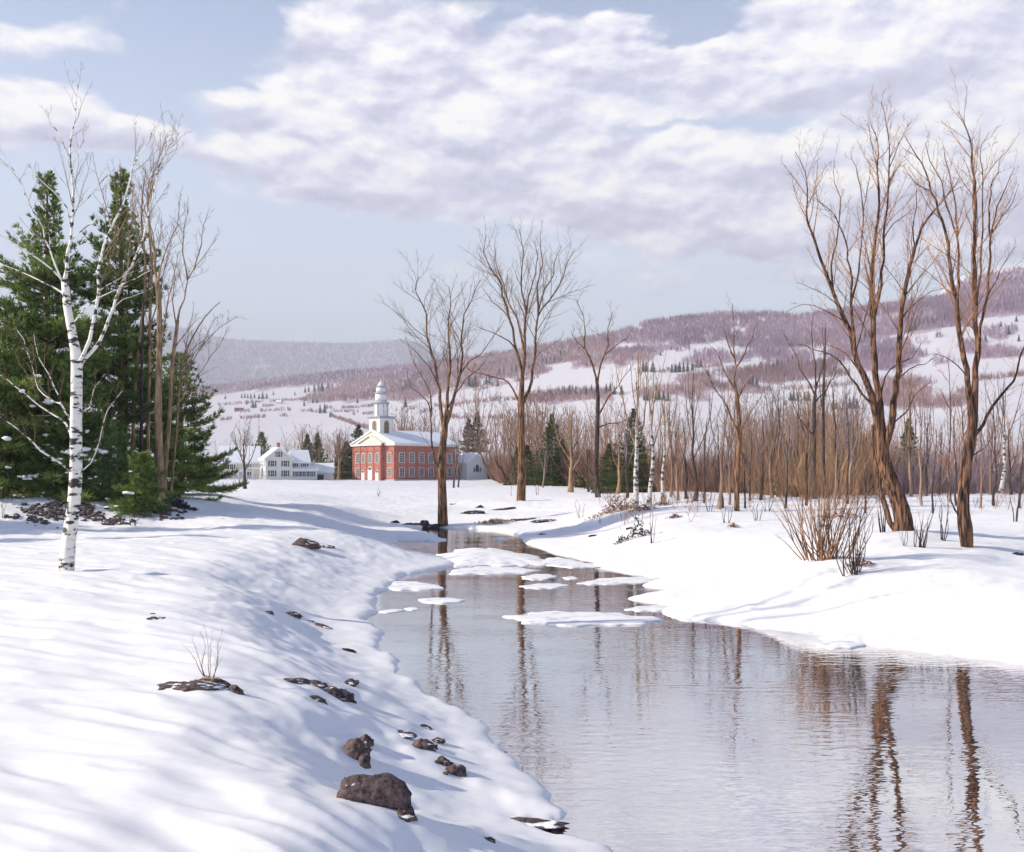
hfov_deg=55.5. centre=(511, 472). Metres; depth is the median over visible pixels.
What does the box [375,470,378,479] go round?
door
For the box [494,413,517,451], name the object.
woods tree
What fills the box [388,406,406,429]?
woods tree
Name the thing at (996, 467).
sapling
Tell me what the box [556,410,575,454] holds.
woods tree
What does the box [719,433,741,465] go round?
woods tree
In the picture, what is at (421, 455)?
window
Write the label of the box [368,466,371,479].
door
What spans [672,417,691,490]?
woods tree
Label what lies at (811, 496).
undergrowth
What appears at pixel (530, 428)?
woods tree
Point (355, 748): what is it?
rock
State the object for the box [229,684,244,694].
rock
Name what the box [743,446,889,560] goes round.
shrub
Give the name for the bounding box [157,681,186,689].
rock
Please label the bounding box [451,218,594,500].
elm tree
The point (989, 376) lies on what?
field brush
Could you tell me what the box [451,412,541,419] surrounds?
field brush
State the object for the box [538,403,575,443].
woods tree
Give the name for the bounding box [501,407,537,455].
woods tree
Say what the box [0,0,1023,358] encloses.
sky
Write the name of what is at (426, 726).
rock
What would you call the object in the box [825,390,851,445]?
woods tree
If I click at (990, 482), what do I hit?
sapling
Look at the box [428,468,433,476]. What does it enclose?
window
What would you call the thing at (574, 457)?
undergrowth
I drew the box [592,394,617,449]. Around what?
woods tree
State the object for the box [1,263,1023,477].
hills
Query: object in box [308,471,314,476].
window
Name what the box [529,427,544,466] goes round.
woods tree
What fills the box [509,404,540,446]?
woods tree
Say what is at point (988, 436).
woods tree
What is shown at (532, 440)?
woods tree
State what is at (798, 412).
sapling
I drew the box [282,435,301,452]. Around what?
woods tree
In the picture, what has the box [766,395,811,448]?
woods tree
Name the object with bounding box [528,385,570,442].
woods tree
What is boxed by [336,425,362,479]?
pine tree
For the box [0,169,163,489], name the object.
pine tree
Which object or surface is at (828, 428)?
woods tree
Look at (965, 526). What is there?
willow tree
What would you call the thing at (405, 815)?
rock
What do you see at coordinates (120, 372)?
pine tree
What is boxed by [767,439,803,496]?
spruce tree
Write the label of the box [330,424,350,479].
maple tree
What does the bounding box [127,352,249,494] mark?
pine tree
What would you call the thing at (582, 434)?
woods tree
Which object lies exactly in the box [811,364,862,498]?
sapling
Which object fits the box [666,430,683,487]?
woods tree
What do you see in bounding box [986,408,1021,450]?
woods tree
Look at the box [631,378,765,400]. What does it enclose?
woods
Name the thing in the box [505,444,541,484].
pine tree
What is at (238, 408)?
red barn
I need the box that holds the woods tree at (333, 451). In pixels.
[324,437,344,472]
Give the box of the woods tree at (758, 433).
[743,416,774,481]
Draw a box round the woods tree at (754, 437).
[742,415,764,489]
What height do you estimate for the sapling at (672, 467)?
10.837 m
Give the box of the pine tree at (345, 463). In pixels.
[328,442,352,479]
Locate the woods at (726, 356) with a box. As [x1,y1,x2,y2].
[604,338,786,363]
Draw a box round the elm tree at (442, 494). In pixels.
[374,248,512,524]
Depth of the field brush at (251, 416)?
1723.12 m
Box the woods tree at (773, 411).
[755,391,790,441]
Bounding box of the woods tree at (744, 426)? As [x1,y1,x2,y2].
[728,405,757,443]
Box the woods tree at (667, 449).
[658,435,677,471]
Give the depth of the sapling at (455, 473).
164.72 m
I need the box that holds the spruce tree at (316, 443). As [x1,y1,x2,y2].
[310,432,327,462]
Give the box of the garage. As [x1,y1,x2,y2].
[309,463,333,479]
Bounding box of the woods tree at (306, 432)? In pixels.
[288,425,325,451]
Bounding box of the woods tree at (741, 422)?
[720,397,749,459]
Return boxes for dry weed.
[184,626,223,676]
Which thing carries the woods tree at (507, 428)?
on the ground
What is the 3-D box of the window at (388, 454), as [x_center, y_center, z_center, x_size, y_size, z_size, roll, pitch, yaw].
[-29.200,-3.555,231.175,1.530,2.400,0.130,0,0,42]
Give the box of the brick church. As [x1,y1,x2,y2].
[350,381,455,480]
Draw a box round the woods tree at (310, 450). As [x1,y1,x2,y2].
[300,440,316,461]
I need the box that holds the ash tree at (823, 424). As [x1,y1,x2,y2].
[819,320,835,498]
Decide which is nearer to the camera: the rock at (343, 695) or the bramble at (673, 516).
the rock at (343, 695)
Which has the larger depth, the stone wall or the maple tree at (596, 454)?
the maple tree at (596, 454)
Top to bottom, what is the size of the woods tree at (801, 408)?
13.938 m
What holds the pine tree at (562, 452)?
on the ground
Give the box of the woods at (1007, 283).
[937,267,1023,312]
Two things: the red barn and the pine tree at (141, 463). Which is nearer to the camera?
the pine tree at (141, 463)
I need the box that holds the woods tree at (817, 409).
[801,394,832,434]
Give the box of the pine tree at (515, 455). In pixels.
[502,446,517,484]
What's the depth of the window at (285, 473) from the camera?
228.49 m
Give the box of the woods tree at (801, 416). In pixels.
[781,394,829,429]
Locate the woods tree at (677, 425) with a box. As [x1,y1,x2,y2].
[663,404,690,454]
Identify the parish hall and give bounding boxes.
[456,453,487,479]
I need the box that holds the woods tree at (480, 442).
[472,430,486,454]
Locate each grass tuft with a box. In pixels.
[187,675,225,681]
[474,518,516,523]
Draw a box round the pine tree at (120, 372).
[54,165,179,478]
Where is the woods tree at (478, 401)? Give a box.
[450,365,500,452]
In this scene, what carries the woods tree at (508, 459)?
on the ground
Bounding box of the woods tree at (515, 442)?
[504,409,527,450]
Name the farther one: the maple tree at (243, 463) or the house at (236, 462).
the house at (236, 462)
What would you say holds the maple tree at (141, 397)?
on the ground
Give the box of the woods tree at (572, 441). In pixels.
[563,427,579,455]
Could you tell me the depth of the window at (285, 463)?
228.49 m
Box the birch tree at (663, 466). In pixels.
[660,390,686,500]
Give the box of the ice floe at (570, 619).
[502,611,663,626]
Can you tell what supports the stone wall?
on the ground
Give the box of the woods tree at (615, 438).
[600,420,627,459]
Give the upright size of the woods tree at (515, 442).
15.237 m
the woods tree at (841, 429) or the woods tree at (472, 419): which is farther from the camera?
the woods tree at (472, 419)
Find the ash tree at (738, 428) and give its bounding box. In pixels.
[695,297,765,510]
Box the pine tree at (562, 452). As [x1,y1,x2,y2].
[546,438,568,485]
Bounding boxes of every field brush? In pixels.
[218,397,306,405]
[220,413,287,420]
[240,406,358,412]
[325,402,372,408]
[331,412,368,429]
[352,401,461,415]
[420,395,516,412]
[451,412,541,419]
[473,375,538,390]
[641,361,722,374]
[756,379,870,390]
[978,368,1023,380]
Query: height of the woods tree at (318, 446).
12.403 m
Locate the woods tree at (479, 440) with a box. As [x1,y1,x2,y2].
[468,428,489,457]
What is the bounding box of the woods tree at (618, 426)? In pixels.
[611,406,628,453]
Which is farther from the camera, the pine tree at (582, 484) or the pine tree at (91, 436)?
the pine tree at (582, 484)
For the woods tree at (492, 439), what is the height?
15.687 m
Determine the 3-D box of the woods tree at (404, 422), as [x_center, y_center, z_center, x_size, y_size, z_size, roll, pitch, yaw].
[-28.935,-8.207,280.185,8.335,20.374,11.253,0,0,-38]
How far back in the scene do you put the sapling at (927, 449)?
84.06 m
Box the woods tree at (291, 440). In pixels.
[280,429,309,450]
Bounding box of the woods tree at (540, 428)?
[527,407,566,452]
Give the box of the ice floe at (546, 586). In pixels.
[519,583,568,588]
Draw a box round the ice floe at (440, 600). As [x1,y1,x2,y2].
[418,597,464,603]
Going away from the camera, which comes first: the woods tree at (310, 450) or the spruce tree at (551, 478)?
the spruce tree at (551, 478)
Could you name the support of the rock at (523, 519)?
on the ground
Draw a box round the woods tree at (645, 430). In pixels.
[638,411,650,452]
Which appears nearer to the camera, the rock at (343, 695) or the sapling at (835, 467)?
the rock at (343, 695)
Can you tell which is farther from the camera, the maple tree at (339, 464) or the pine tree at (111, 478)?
the maple tree at (339, 464)
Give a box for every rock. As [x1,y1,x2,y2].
[146,616,157,619]
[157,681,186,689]
[172,680,225,691]
[208,678,230,687]
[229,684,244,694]
[284,677,310,684]
[285,611,302,618]
[292,537,321,548]
[309,695,325,701]
[310,680,328,691]
[315,623,332,629]
[326,686,356,703]
[336,772,414,815]
[342,648,355,652]
[343,737,371,759]
[344,678,358,686]
[358,753,370,768]
[359,734,373,746]
[396,808,417,821]
[397,730,417,737]
[412,738,437,751]
[420,520,439,528]
[420,724,431,729]
[432,737,445,743]
[437,756,453,765]
[445,764,466,776]
[460,510,484,513]
[484,836,495,842]
[492,507,515,509]
[510,518,535,520]
[530,519,555,522]
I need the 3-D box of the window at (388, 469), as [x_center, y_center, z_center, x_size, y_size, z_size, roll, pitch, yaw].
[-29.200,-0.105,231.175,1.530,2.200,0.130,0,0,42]
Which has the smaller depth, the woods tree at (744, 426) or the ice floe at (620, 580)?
the ice floe at (620, 580)
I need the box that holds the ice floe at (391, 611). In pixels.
[377,609,405,612]
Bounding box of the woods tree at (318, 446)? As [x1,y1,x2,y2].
[310,434,324,461]
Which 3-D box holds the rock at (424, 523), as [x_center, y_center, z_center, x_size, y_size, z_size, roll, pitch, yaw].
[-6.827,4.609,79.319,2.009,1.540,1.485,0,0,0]
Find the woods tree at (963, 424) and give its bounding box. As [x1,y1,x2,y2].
[946,398,991,453]
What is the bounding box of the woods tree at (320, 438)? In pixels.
[311,426,332,459]
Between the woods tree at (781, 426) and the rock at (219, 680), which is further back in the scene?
the woods tree at (781, 426)
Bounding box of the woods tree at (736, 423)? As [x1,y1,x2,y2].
[726,407,744,446]
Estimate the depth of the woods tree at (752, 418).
197.90 m
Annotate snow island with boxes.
[436,548,547,567]
[449,566,541,574]
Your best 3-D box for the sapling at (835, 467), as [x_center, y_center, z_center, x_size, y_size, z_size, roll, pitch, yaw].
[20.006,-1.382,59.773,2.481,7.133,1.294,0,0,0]
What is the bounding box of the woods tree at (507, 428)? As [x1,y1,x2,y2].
[497,404,530,455]
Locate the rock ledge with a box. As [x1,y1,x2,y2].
[511,817,569,829]
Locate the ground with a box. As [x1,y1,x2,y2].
[0,478,1023,851]
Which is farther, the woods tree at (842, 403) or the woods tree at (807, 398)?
the woods tree at (842, 403)
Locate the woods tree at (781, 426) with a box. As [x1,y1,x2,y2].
[764,403,798,452]
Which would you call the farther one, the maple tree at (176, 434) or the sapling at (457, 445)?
the sapling at (457, 445)
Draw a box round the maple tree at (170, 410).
[164,195,219,490]
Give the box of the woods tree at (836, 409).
[796,381,867,446]
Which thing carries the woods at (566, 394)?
on the hills
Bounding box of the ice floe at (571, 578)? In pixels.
[563,576,578,579]
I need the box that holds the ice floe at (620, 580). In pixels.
[576,576,660,584]
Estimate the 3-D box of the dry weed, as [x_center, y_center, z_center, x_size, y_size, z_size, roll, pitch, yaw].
[-4.472,2.583,14.071,0.608,0.864,0.302,0,0,-29]
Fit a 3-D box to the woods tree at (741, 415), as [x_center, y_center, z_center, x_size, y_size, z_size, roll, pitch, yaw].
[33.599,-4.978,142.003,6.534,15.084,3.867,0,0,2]
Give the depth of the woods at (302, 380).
2327.03 m
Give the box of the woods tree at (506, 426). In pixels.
[494,401,516,451]
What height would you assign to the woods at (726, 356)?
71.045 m
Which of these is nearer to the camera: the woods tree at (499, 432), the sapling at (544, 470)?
the sapling at (544, 470)
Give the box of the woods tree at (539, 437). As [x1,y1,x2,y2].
[531,424,545,462]
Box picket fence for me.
[220,475,266,479]
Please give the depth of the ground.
21.91 m
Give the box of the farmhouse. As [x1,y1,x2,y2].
[246,442,318,479]
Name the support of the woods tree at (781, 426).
on the ground
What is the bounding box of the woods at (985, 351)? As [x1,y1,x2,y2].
[758,321,1023,371]
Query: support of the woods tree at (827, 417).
on the ground
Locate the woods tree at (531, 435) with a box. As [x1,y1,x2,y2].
[525,408,545,463]
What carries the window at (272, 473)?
in the farmhouse
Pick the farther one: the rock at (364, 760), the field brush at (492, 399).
the field brush at (492, 399)
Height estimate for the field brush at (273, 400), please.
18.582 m
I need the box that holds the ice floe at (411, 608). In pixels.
[404,607,418,610]
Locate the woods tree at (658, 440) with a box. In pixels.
[642,418,667,455]
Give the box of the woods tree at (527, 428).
[504,410,552,447]
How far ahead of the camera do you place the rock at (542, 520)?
77.88 m
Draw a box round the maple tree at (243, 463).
[230,418,268,488]
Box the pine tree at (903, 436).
[894,418,929,492]
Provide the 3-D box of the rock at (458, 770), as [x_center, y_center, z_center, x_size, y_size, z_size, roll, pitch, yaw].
[-0.779,4.152,13.443,0.294,0.273,0.245,0,0,-13]
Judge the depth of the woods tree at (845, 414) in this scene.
234.74 m
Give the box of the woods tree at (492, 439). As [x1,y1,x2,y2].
[484,416,513,464]
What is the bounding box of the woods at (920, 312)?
[819,286,1023,332]
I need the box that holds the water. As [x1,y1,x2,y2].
[364,528,1023,851]
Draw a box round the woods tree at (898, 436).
[886,420,917,456]
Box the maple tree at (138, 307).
[116,282,139,478]
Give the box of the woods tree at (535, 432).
[525,411,552,456]
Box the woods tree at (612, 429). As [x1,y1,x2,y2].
[599,402,630,454]
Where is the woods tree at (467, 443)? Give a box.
[450,413,477,454]
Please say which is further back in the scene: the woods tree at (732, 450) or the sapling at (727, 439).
the woods tree at (732, 450)
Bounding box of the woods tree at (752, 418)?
[742,405,759,442]
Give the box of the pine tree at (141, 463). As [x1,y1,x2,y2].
[105,450,176,517]
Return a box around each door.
[317,475,323,479]
[361,470,364,479]
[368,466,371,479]
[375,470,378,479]
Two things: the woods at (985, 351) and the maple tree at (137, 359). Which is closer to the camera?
the maple tree at (137, 359)
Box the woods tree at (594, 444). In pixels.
[580,427,616,463]
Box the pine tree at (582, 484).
[573,450,591,487]
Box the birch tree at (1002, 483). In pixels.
[990,371,1023,493]
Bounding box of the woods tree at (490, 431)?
[474,407,512,455]
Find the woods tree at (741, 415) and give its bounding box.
[721,390,761,447]
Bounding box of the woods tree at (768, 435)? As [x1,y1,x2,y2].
[752,416,787,454]
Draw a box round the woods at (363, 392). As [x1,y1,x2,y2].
[302,369,449,402]
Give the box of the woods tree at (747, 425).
[726,413,768,448]
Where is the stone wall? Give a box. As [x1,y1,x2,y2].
[3,497,187,528]
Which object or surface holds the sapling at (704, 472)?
on the ground
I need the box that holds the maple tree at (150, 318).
[145,179,174,488]
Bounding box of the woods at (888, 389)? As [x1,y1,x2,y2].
[873,372,966,408]
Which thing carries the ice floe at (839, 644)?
on the water
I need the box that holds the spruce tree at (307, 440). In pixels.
[300,433,317,461]
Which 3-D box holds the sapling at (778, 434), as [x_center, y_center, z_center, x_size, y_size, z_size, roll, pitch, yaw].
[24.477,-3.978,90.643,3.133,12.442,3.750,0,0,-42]
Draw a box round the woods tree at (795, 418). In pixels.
[784,397,811,440]
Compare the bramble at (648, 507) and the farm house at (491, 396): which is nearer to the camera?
the bramble at (648, 507)
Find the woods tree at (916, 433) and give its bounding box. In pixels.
[900,418,930,450]
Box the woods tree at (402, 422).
[393,411,414,430]
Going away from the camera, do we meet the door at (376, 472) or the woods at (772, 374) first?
the door at (376, 472)
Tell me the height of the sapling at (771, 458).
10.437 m
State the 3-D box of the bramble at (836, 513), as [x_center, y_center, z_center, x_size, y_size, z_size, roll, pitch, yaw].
[19.027,2.207,57.296,3.770,1.002,1.456,0,0,0]
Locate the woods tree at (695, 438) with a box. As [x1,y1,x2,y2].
[681,421,703,460]
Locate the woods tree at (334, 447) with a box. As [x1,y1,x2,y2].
[320,429,344,472]
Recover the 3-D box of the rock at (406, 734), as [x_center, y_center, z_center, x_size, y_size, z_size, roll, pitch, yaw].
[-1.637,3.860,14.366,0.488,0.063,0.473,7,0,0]
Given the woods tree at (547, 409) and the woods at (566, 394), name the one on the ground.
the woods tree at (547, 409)
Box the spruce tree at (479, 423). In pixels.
[468,411,491,452]
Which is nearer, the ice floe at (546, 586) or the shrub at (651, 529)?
the ice floe at (546, 586)
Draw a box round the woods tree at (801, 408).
[784,394,809,431]
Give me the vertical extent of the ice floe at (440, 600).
0.139 m
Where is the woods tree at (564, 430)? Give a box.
[553,414,571,456]
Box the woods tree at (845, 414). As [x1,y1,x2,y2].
[828,396,867,424]
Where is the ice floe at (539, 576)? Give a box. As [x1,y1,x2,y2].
[521,574,556,579]
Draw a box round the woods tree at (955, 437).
[938,422,965,453]
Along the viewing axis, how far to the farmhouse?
229.35 m
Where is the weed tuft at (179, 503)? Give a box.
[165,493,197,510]
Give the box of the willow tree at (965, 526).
[890,70,1023,547]
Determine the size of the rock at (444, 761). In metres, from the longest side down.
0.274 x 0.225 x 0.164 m
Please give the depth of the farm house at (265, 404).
1908.07 m
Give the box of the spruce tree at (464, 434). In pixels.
[459,416,479,451]
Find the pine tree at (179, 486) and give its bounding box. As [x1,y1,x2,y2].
[112,373,224,501]
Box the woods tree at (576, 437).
[560,417,587,459]
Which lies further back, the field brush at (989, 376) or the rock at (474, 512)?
the field brush at (989, 376)
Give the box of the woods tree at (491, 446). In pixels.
[482,433,501,458]
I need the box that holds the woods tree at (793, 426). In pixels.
[770,409,805,450]
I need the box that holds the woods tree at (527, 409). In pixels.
[498,379,546,455]
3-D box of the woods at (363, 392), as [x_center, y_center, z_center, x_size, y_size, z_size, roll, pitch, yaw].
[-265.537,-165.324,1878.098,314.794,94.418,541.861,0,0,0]
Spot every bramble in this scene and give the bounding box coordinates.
[584,491,640,520]
[614,528,628,543]
[622,514,649,540]
[626,501,658,513]
[654,497,670,504]
[665,513,681,518]
[816,502,857,517]
[844,553,875,566]
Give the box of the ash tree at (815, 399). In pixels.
[782,305,842,498]
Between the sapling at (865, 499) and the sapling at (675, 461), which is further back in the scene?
the sapling at (675, 461)
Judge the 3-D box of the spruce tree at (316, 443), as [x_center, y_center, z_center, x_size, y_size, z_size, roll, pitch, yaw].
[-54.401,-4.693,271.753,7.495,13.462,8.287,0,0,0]
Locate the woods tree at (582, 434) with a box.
[562,407,604,463]
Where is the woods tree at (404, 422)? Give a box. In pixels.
[391,410,425,431]
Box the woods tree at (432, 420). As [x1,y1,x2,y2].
[416,401,444,433]
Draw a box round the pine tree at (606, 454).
[584,443,624,493]
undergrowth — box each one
[483,441,625,488]
[596,474,1023,525]
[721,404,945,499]
[865,428,1023,494]
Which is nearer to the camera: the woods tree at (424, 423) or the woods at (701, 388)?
the woods tree at (424, 423)
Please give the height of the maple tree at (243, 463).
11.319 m
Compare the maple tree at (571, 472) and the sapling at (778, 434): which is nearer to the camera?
the sapling at (778, 434)
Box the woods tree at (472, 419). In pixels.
[463,390,500,452]
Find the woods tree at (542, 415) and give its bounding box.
[524,399,558,449]
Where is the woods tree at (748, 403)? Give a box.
[729,385,760,433]
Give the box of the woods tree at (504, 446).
[494,403,515,458]
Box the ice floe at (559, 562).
[541,557,600,567]
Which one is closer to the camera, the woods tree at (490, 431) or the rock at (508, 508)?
the rock at (508, 508)
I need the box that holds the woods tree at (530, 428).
[512,415,539,450]
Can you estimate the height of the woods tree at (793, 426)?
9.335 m
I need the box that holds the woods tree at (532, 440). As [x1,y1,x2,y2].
[516,427,544,451]
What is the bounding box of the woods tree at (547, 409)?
[525,391,559,434]
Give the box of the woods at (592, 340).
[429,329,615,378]
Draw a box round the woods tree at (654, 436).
[638,418,672,463]
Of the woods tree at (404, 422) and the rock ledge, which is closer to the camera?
the rock ledge
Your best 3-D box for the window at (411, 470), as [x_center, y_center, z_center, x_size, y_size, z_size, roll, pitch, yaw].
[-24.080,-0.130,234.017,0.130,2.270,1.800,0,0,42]
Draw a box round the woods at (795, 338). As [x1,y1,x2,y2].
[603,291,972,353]
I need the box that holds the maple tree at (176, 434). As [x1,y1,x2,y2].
[170,302,237,490]
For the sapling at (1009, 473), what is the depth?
85.89 m
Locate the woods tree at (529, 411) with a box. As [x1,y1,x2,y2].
[512,390,541,437]
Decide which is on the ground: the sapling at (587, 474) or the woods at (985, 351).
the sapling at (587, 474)
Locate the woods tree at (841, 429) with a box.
[830,401,858,492]
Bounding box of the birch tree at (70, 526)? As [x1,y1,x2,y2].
[0,61,183,570]
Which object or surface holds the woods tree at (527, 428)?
on the ground
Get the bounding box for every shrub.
[128,510,142,525]
[649,505,657,542]
[704,489,715,511]
[718,502,733,522]
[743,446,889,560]
[751,502,762,520]
[758,489,773,510]
[833,474,876,575]
[877,499,886,532]
[899,523,910,545]
[910,501,936,547]
[937,494,949,540]
[1009,483,1023,521]
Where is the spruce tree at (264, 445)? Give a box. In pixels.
[251,431,270,472]
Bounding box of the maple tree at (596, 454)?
[571,291,636,497]
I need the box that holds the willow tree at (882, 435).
[781,83,991,530]
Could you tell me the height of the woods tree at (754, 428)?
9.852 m
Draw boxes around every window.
[229,464,234,469]
[268,460,275,466]
[268,470,275,476]
[275,451,281,457]
[281,460,288,466]
[281,470,288,476]
[293,471,300,476]
[301,471,307,476]
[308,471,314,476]
[361,453,364,462]
[368,453,371,462]
[375,453,378,462]
[387,453,390,462]
[387,468,390,476]
[399,452,404,462]
[399,468,404,476]
[409,453,414,462]
[409,468,414,476]
[419,453,423,462]
[419,468,423,476]
[428,453,433,462]
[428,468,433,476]
[447,453,451,462]
[447,468,451,476]
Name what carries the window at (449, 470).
in the brick church
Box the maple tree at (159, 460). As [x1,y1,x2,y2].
[129,114,190,498]
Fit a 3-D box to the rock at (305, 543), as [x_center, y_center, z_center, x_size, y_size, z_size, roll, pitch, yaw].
[-8.960,3.139,42.883,1.062,0.593,1.040,0,0,29]
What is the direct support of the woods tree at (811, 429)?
on the ground
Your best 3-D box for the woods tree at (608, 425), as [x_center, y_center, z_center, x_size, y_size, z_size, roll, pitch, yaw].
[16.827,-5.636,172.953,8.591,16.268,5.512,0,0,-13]
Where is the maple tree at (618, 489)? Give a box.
[604,423,628,493]
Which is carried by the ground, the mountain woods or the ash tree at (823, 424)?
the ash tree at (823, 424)
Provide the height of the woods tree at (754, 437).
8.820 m
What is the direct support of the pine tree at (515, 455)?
on the ground
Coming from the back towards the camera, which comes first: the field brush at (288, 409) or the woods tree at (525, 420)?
the field brush at (288, 409)
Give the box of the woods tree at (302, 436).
[294,424,313,449]
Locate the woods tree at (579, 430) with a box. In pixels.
[565,411,594,458]
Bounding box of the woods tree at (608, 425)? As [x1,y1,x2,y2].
[583,396,632,449]
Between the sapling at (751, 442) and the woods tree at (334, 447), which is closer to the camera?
the sapling at (751, 442)
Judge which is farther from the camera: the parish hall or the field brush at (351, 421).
the field brush at (351, 421)
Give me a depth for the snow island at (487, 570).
44.20 m
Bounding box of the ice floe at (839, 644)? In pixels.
[817,640,865,648]
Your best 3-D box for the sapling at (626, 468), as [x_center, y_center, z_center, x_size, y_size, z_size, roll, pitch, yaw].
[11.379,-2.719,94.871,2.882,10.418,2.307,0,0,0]
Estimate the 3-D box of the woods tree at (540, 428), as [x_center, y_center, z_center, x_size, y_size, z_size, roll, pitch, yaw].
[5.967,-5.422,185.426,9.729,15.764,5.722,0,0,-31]
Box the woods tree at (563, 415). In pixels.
[552,400,575,440]
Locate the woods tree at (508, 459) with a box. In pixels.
[502,436,515,484]
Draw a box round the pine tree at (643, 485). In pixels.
[599,408,658,493]
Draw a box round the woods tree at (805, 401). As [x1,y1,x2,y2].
[798,386,816,425]
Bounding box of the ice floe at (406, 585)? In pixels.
[388,581,443,590]
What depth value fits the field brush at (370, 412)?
1501.57 m
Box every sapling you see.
[448,438,461,487]
[450,437,463,486]
[537,444,547,487]
[573,427,593,491]
[615,393,643,497]
[660,385,684,496]
[667,408,701,500]
[672,398,702,498]
[681,360,720,500]
[690,406,722,502]
[706,361,748,509]
[713,409,735,507]
[718,408,735,504]
[740,433,753,507]
[741,392,784,499]
[742,416,766,500]
[749,367,801,496]
[765,386,780,498]
[779,406,794,507]
[785,376,827,496]
[792,378,822,505]
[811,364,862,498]
[816,394,856,507]
[830,363,871,503]
[842,387,859,502]
[849,403,866,492]
[857,427,871,512]
[901,364,919,496]
[906,379,938,505]
[915,396,933,495]
[915,420,945,512]
[932,417,948,494]
[944,388,966,505]
[975,409,994,507]
[977,400,1003,494]
[978,377,1021,505]
[1004,410,1023,494]
[1005,408,1023,507]
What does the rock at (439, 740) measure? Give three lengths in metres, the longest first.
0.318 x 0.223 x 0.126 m
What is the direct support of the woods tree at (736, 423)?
on the ground
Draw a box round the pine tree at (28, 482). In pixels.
[0,296,115,500]
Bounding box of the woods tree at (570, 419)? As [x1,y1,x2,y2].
[558,405,578,449]
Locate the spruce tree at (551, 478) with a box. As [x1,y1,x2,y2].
[527,414,568,485]
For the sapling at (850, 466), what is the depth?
71.90 m
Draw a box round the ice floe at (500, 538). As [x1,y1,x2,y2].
[492,537,508,540]
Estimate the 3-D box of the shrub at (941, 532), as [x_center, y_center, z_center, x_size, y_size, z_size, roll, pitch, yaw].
[16.673,1.655,37.322,0.359,2.022,0.847,0,0,-20]
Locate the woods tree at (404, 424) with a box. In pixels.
[390,414,411,430]
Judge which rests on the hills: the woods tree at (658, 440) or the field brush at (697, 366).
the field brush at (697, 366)
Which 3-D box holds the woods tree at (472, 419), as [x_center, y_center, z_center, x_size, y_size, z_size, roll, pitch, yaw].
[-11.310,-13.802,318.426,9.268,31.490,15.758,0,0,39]
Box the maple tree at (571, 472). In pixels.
[549,405,587,491]
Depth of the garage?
236.54 m
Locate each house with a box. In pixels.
[218,446,260,477]
[261,402,273,406]
[486,393,502,400]
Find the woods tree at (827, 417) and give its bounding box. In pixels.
[816,397,847,448]
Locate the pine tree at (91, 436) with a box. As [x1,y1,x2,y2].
[9,342,131,502]
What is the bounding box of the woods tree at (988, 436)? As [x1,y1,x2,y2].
[979,423,1000,453]
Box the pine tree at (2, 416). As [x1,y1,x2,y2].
[0,344,83,494]
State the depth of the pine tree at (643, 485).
117.35 m
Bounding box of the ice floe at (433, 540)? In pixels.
[417,537,446,541]
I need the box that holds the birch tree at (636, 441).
[608,344,651,506]
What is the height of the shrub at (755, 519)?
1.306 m
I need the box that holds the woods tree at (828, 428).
[821,413,838,448]
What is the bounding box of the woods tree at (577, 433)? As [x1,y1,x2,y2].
[561,407,605,455]
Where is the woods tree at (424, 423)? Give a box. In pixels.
[412,413,437,431]
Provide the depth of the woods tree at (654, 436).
126.00 m
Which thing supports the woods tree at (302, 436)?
on the ground
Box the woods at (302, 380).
[195,359,440,395]
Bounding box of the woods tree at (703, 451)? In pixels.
[696,431,716,491]
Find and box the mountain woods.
[6,323,451,389]
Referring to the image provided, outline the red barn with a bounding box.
[234,405,243,411]
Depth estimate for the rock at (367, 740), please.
13.33 m
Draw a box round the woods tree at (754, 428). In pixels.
[742,406,768,447]
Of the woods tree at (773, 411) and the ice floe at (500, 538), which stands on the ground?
the woods tree at (773, 411)
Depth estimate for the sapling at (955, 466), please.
59.95 m
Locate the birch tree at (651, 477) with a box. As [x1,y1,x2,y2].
[640,341,674,503]
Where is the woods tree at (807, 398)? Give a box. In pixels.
[790,379,826,421]
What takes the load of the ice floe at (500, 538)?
on the water
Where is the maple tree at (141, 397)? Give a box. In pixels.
[127,248,156,452]
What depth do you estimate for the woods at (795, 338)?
1547.97 m
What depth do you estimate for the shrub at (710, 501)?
64.25 m
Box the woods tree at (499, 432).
[489,406,514,455]
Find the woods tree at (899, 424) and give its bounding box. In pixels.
[885,412,908,445]
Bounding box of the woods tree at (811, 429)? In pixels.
[790,419,830,458]
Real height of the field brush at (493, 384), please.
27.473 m
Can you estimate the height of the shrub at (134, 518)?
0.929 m
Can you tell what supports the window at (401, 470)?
in the brick church
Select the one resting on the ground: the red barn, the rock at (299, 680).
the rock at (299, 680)
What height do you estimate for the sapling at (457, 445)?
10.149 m
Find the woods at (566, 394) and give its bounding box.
[524,383,612,402]
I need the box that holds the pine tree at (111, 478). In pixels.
[82,419,149,505]
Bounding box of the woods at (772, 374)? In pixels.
[673,355,850,390]
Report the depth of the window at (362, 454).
236.11 m
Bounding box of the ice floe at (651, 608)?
[624,605,668,610]
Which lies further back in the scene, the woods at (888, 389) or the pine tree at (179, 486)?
the woods at (888, 389)
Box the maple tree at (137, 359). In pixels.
[128,156,161,457]

